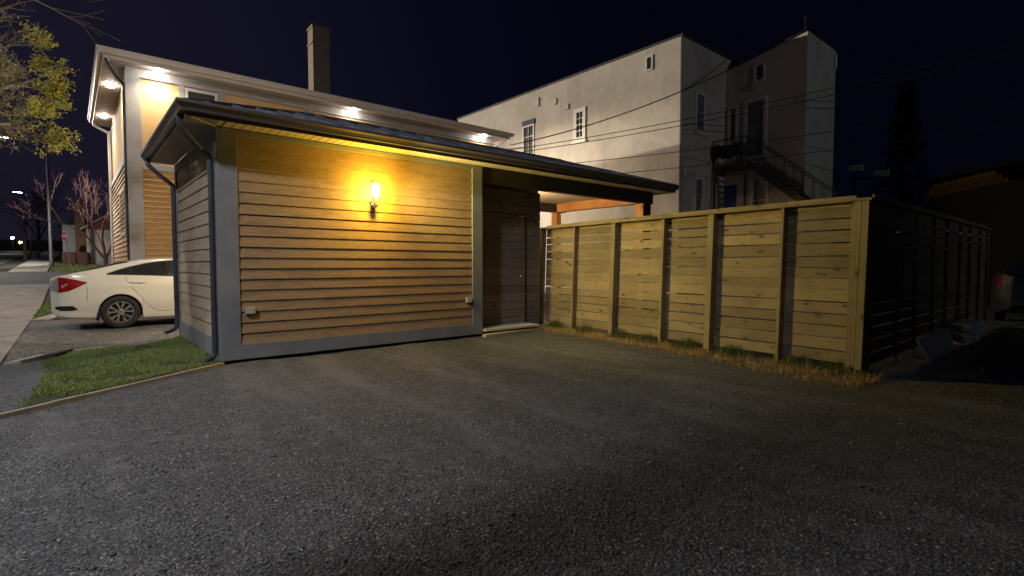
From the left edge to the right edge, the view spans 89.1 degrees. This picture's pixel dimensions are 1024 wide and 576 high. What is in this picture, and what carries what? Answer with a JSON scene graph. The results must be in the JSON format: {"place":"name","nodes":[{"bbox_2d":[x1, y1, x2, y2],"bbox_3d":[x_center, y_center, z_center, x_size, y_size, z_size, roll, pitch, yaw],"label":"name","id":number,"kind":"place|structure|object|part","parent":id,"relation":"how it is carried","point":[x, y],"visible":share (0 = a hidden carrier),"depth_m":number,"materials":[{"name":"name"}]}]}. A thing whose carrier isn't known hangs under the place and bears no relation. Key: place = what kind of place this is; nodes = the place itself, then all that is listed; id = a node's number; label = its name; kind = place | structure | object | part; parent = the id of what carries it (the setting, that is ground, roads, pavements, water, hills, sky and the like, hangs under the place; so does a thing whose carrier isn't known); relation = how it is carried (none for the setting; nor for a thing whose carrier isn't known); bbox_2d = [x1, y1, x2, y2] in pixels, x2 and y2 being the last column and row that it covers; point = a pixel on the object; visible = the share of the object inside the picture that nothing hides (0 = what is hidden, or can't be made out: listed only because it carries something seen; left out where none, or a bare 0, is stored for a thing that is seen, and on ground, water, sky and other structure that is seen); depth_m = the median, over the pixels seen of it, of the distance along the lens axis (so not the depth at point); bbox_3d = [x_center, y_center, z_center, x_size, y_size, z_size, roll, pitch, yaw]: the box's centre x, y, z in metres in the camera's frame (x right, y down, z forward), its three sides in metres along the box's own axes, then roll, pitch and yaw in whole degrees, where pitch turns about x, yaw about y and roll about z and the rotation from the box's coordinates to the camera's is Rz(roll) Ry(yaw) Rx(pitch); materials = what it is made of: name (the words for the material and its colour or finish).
{"place":"outdoors","nodes":[
{"label":"outdoors","id":0,"kind":"place"},
{"bbox_2d":[0,250,36,264],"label":"road","id":1,"kind":"structure","parent":0,"point":[6,256],"depth_m":55.90,"materials":[{"name":"grey asphalt"}]},
{"bbox_2d":[0,249,60,363],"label":"sidewalk","id":2,"kind":"structure","parent":0,"point":[21,305],"depth_m":16.29,"materials":[{"name":"concrete"}]},
{"bbox_2d":[0,247,62,249],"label":"road crossing","id":3,"kind":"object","parent":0,"point":[9,248],"visible":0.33,"depth_m":85.48,"materials":[{"name":"grey asphalt"}]},
{"bbox_2d":[0,272,72,284],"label":"cross street","id":4,"kind":"structure","parent":0,"point":[10,278],"depth_m":26.30,"materials":[{"name":"grey asphalt"}]},
{"bbox_2d":[44,288,68,319],"bbox_3d":[-14.779,0.270,17.791,1.800,0.376,15.080,-2,3,-40],"label":"lawn strip","id":5,"kind":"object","parent":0,"point":[48,297],"depth_m":18.04,"materials":[{"name":"plant"}]},
{"bbox_2d":[31,314,58,321],"bbox_3d":[-10.810,0.656,12.415,0.316,0.130,2.231,-1,3,-24],"label":"kerb stone","id":6,"kind":"object","parent":5,"relation":"on","point":[50,317],"visible":0.41,"depth_m":11.56,"materials":[{"name":"concrete"}]},
{"bbox_2d":[49,251,100,271],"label":"corner lawn","id":7,"kind":"structure","parent":0,"point":[58,259],"depth_m":37.71,"materials":[{"name":"plant"}]},
{"bbox_2d":[62,231,70,264],"bbox_3d":[-33.421,-2.980,39.053,0.739,2.523,0.290,2,3,31],"label":"stop sign","id":8,"kind":"object","parent":7,"relation":"on","point":[64,235],"visible":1,"depth_m":38.97,"materials":[{"name":"metal"}]},
{"bbox_2d":[5,316,187,358],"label":"driveway","id":9,"kind":"structure","parent":0,"point":[133,333],"depth_m":9.26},
{"bbox_2d":[50,257,174,327],"bbox_3d":[-7.226,0.015,11.644,4.645,1.417,1.825,-2,3,-40],"label":"parked car","id":10,"kind":"object","parent":9,"relation":"on","point":[124,294],"visible":0.57,"depth_m":10.16,"materials":[{"name":"white paint"}]},
{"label":"rear window","id":11,"kind":"part","parent":10,"relation":"part of","materials":[{"name":"black glass"}]},
{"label":"side window","id":12,"kind":"part","parent":10,"relation":"part of","materials":[{"name":"black glass"}]},
{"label":"side window","id":13,"kind":"part","parent":10,"relation":"part of","materials":[{"name":"black glass"}]},
{"bbox_2d":[75,339,171,351],"bbox_3d":[-5.867,0.879,7.993,0.050,0.052,1.354,2,3,33],"label":"timber edging","id":14,"kind":"object","parent":9,"relation":"on","point":[132,344],"visible":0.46,"depth_m":7.99,"materials":[{"name":"wood"}]},
{"bbox_2d":[87,24,535,315],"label":"yellow house","id":15,"kind":"structure","parent":0,"point":[133,95],"depth_m":13.75,"materials":[{"name":"paint"}]},
{"bbox_2d":[119,186,125,236],"bbox_3d":[-10.675,-2.072,14.298,0.075,1.250,1.750,-2,3,-40],"label":"window","id":16,"kind":"structure","parent":15,"relation":"in","point":[123,189],"depth_m":14.28,"materials":[{"name":"white paint"}]},
{"bbox_2d":[185,88,217,100],"bbox_3d":[-8.147,-4.421,13.673,0.750,1.500,0.050,-2,3,-40],"label":"window","id":17,"kind":"structure","parent":15,"relation":"in","point":[189,93],"depth_m":13.62,"materials":[{"name":"white paint"}]},
{"bbox_2d":[510,23,817,145],"bbox_3d":[5.108,-7.173,18.669,10.593,3.586,0.036,1,3,12],"label":"power cable","id":18,"kind":"object","parent":15,"relation":"attached to","point":[672,94],"visible":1,"depth_m":18.53,"materials":[{"name":"rubber"}]},
{"bbox_2d":[522,50,1023,151],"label":"power cable","id":19,"kind":"object","parent":15,"relation":"attached to","point":[786,104],"visible":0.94,"depth_m":17.24,"materials":[{"name":"rubber"}]},
{"bbox_2d":[0,250,989,358],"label":"ground","id":20,"kind":"structure","parent":0,"point":[9,266],"depth_m":32.03,"materials":[{"name":"soil"}]},
{"bbox_2d":[12,191,31,254],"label":"street lamp","id":21,"kind":"object","parent":20,"relation":"on","point":[29,224],"visible":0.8,"depth_m":60.96,"materials":[{"name":"white metal"}]},
{"bbox_2d":[0,135,53,267],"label":"street lamp","id":22,"kind":"object","parent":20,"relation":"on","point":[51,263],"visible":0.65,"depth_m":36.24,"materials":[{"name":"white metal"}]},
{"bbox_2d":[0,239,62,247],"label":"street wall","id":23,"kind":"structure","parent":20,"relation":"on","point":[44,243],"depth_m":95.30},
{"bbox_2d":[0,162,80,259],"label":"bare street tree","id":24,"kind":"object","parent":20,"relation":"on","point":[23,227],"visible":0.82,"depth_m":47.06,"materials":[{"name":"brown plant"}]},
{"bbox_2d":[0,176,89,259],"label":"dark street tree","id":25,"kind":"object","parent":20,"relation":"on","point":[38,236],"visible":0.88,"depth_m":46.69,"materials":[{"name":"brown plant"}]},
{"bbox_2d":[11,167,112,264],"bbox_3d":[-23.944,-3.859,29.755,7.544,6.424,5.378,-2,3,-40],"label":"red twig tree","id":26,"kind":"object","parent":20,"relation":"on","point":[104,255],"visible":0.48,"depth_m":29.45,"materials":[{"name":"red plant"}]},
{"bbox_2d":[56,199,93,264],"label":"brick house","id":27,"kind":"structure","parent":20,"relation":"on","point":[78,254],"depth_m":41.17,"materials":[{"name":"brick"}]},
{"bbox_2d":[80,214,111,264],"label":"corner garage","id":28,"kind":"structure","parent":20,"relation":"on","point":[95,257],"depth_m":40.96,"materials":[{"name":"grey brick"}]},
{"bbox_2d":[140,97,679,362],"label":"garage outbuilding","id":29,"kind":"structure","parent":20,"relation":"on","point":[288,240],"depth_m":7.65,"materials":[{"name":"beige wood"}]},
{"bbox_2d":[370,184,379,208],"bbox_3d":[-2.002,-1.348,7.617,0.100,0.354,0.162,-2,3,-40],"label":"wall lamp","id":30,"kind":"object","parent":29,"relation":"attached to","point":[376,190],"visible":1,"depth_m":7.56,"materials":[{"name":"glass"}]},
{"bbox_2d":[482,212,524,325],"bbox_3d":[-0.261,-0.347,9.733,1.299,2.078,0.055,-2,3,-40],"label":"door","id":31,"kind":"structure","parent":29,"relation":"in","point":[497,263],"depth_m":9.78,"materials":[{"name":"brown wood"}]},
{"bbox_2d":[457,16,843,300],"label":"stucco apartment block","id":32,"kind":"structure","parent":20,"relation":"on","point":[805,62],"depth_m":19.89,"materials":[{"name":"white paint"}]},
{"bbox_2d":[523,123,534,153],"bbox_3d":[0.771,-6.971,24.939,0.140,1.660,0.920,-2,3,-40],"label":"window","id":33,"kind":"structure","parent":32,"relation":"in","point":[529,130],"depth_m":24.92,"materials":[{"name":"white paint"}]},
{"bbox_2d":[571,106,586,144],"bbox_3d":[2.898,-7.003,22.419,0.150,1.490,0.810,-2,3,-40],"label":"window","id":34,"kind":"structure","parent":32,"relation":"in","point":[579,115],"depth_m":22.42,"materials":[{"name":"white paint"}]},
{"bbox_2d":[645,54,652,71],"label":"window","id":35,"kind":"structure","parent":32,"relation":"in","point":[649,59],"depth_m":19.70,"materials":[{"name":"white paint"}]},
{"bbox_2d":[693,175,703,210],"bbox_3d":[7.081,-3.475,19.652,0.790,1.490,0.140,-2,3,-40],"label":"window","id":36,"kind":"structure","parent":32,"relation":"in","point":[698,191],"depth_m":19.68,"materials":[{"name":"white paint"}]},
{"bbox_2d":[693,90,707,136],"bbox_3d":[7.081,-6.551,19.513,0.850,1.610,0.140,-2,3,-40],"label":"window","id":37,"kind":"structure","parent":32,"relation":"in","point":[700,97],"depth_m":19.55,"materials":[{"name":"white paint"}]},
{"bbox_2d":[713,141,745,159],"bbox_3d":[8.213,-5.188,19.669,0.320,0.627,1.224,-2,3,-40],"label":"draped laundry","id":38,"kind":"object","parent":32,"relation":"hanging from","point":[724,152],"visible":0.96,"depth_m":19.56,"materials":[{"name":"fabric"}]},
{"bbox_2d":[725,185,736,207],"bbox_3d":[8.703,-3.337,20.713,0.048,1.500,0.450,-2,3,-40],"label":"door","id":39,"kind":"structure","parent":32,"relation":"in","point":[730,190],"depth_m":20.67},
{"bbox_2d":[727,105,738,144],"bbox_3d":[8.734,-6.433,20.554,0.070,1.500,0.420,-2,3,-40],"label":"window","id":40,"kind":"structure","parent":32,"relation":"in","point":[732,124],"depth_m":20.57,"materials":[{"name":"black glass"}]},
{"bbox_2d":[743,95,767,159],"bbox_3d":[9.306,-6.103,19.893,0.070,2.300,0.890,-2,3,-40],"label":"door","id":41,"kind":"structure","parent":32,"relation":"in","point":[755,123],"depth_m":19.88,"materials":[{"name":"white paint"}]},
{"bbox_2d":[750,176,768,205],"bbox_3d":[9.439,-3.549,19.852,0.070,1.400,0.700,-2,3,-40],"label":"window","id":42,"kind":"structure","parent":32,"relation":"in","point":[759,187],"depth_m":19.86,"materials":[{"name":"white paint"}]},
{"bbox_2d":[754,62,764,82],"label":"window","id":43,"kind":"structure","parent":32,"relation":"in","point":[759,69],"depth_m":19.72,"materials":[{"name":"black glass"}]},
{"bbox_2d":[510,41,1023,149],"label":"power cable","id":44,"kind":"object","parent":32,"relation":"attached to","point":[775,100],"visible":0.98,"depth_m":17.37,"materials":[{"name":"rubber"}]},
{"bbox_2d":[577,101,1023,162],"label":"power cable","id":45,"kind":"object","parent":32,"relation":"attached to","point":[809,134],"visible":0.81,"depth_m":17.07,"materials":[{"name":"rubber"}]},
{"bbox_2d":[626,123,1022,172],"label":"power cable","id":46,"kind":"object","parent":32,"relation":"attached to","point":[829,150],"visible":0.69,"depth_m":16.99,"materials":[{"name":"rubber"}]},
{"bbox_2d":[848,164,889,195],"bbox_3d":[16.048,-2.723,23.527,0.271,5.819,1.644,-1,3,-29],"label":"floodlight pole","id":47,"kind":"object","parent":20,"relation":"on","point":[877,174],"visible":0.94,"depth_m":23.65,"materials":[{"name":"metal"}]},
{"bbox_2d":[865,80,938,278],"bbox_3d":[17.953,-4.627,23.917,4.944,9.589,4.952,-2,3,-40],"label":"conifer tree","id":48,"kind":"object","parent":20,"relation":"on","point":[906,111],"visible":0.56,"depth_m":23.75,"materials":[{"name":"green plant"}]},
{"bbox_2d":[922,157,1023,298],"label":"dark outbuilding","id":49,"kind":"structure","parent":20,"relation":"on","point":[993,198],"depth_m":19.09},
{"bbox_2d":[0,300,1023,575],"bbox_3d":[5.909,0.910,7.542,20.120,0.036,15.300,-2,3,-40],"label":"gravel lot","id":50,"kind":"structure","parent":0,"point":[990,364],"depth_m":3.31,"materials":[{"name":"grey gravel"}]},
{"bbox_2d":[4,354,44,364],"bbox_3d":[-6.277,0.939,6.718,0.118,0.079,0.535,0,3,-9],"label":"kerb stone","id":51,"kind":"object","parent":50,"relation":"on","point":[28,359],"visible":0.68,"depth_m":6.65,"materials":[{"name":"concrete"}]},
{"bbox_2d":[42,349,72,359],"bbox_3d":[-6.229,0.915,7.138,0.131,0.089,0.503,-1,3,-17],"label":"kerb stone","id":52,"kind":"object","parent":50,"relation":"on","point":[57,354],"visible":0.61,"depth_m":7.02,"materials":[{"name":"concrete"}]},
{"bbox_2d":[0,362,224,418],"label":"timber edging","id":53,"kind":"object","parent":50,"relation":"on","point":[54,403],"visible":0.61,"depth_m":4.94,"materials":[{"name":"wood"}]},
{"bbox_2d":[17,335,220,407],"bbox_3d":[-4.907,0.920,6.644,1.740,0.038,4.280,-2,3,-40],"label":"lawn patch","id":54,"kind":"object","parent":50,"relation":"on","point":[40,399],"visible":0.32,"depth_m":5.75,"materials":[{"name":"green plant"}]},
{"bbox_2d":[482,327,542,336],"bbox_3d":[0.038,0.800,9.445,1.446,0.050,0.100,-3,4,-44],"label":"lumber plank","id":55,"kind":"object","parent":50,"relation":"on","point":[512,332],"visible":1,"depth_m":9.35,"materials":[{"name":"beige wood"}]},
{"bbox_2d":[537,195,878,374],"bbox_3d":[2.309,-0.133,8.220,0.287,2.064,5.950,-2,3,-35],"label":"wooden fence","id":56,"kind":"object","parent":50,"relation":"on","point":[657,275],"visible":0.96,"depth_m":7.19,"materials":[{"name":"beige wood"}]},
{"bbox_2d":[538,318,887,380],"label":"weed tufts","id":57,"kind":"object","parent":50,"relation":"on","point":[683,344],"visible":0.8,"depth_m":7.17,"materials":[{"name":"plant"}]},
{"bbox_2d":[870,194,990,364],"bbox_3d":[6.891,-0.132,8.270,7.420,2.059,0.110,-2,3,-40],"label":"wooden fence","id":58,"kind":"object","parent":50,"relation":"on","point":[943,270],"visible":0.88,"depth_m":7.31,"materials":[{"name":"brown wood"}]},
{"bbox_2d":[915,328,954,361],"bbox_3d":[5.889,0.776,7.205,1.818,0.300,0.138,-2,3,-40],"label":"leaning board","id":59,"kind":"object","parent":50,"relation":"on","point":[934,345],"visible":1,"depth_m":7.11,"materials":[{"name":"grey wood"}]},
{"bbox_2d":[947,319,983,345],"bbox_3d":[7.340,0.706,8.413,1.100,0.330,0.290,-2,3,-40],"label":"wooden box","id":60,"kind":"object","parent":50,"relation":"on","point":[966,332],"visible":0.88,"depth_m":8.12,"materials":[{"name":"wood"}]},
{"bbox_2d":[990,258,1023,319],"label":"parked car","id":61,"kind":"object","parent":50,"relation":"on","point":[1007,291],"visible":1,"depth_m":11.00,"materials":[{"name":"paint"}]},
{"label":"rear window","id":62,"kind":"part","parent":61,"relation":"part of","materials":[{"name":"black glass"}]},
{"bbox_2d":[0,0,1023,257],"label":"sky","id":63,"kind":"structure","parent":0,"point":[446,59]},
{"bbox_2d":[38,321,1017,570],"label":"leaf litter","id":64,"kind":"object","parent":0,"point":[843,549],"visible":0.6,"depth_m":3.39,"materials":[{"name":"brown plant"}]},
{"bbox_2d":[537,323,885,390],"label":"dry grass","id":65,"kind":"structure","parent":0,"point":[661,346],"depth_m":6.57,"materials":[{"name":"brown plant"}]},
{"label":"verge","id":66,"kind":"structure","parent":0,"visible":0},
{"bbox_2d":[0,0,120,157],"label":"budding street tree","id":67,"kind":"object","parent":66,"relation":"on","point":[56,90],"visible":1,"depth_m":9.45,"materials":[{"name":"green plant"}]},
{"bbox_2d":[33,263,103,319],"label":"verge grass","id":68,"kind":"structure","parent":66,"relation":"on","point":[45,310],"depth_m":16.42,"materials":[{"name":"green plant"}]}
]}

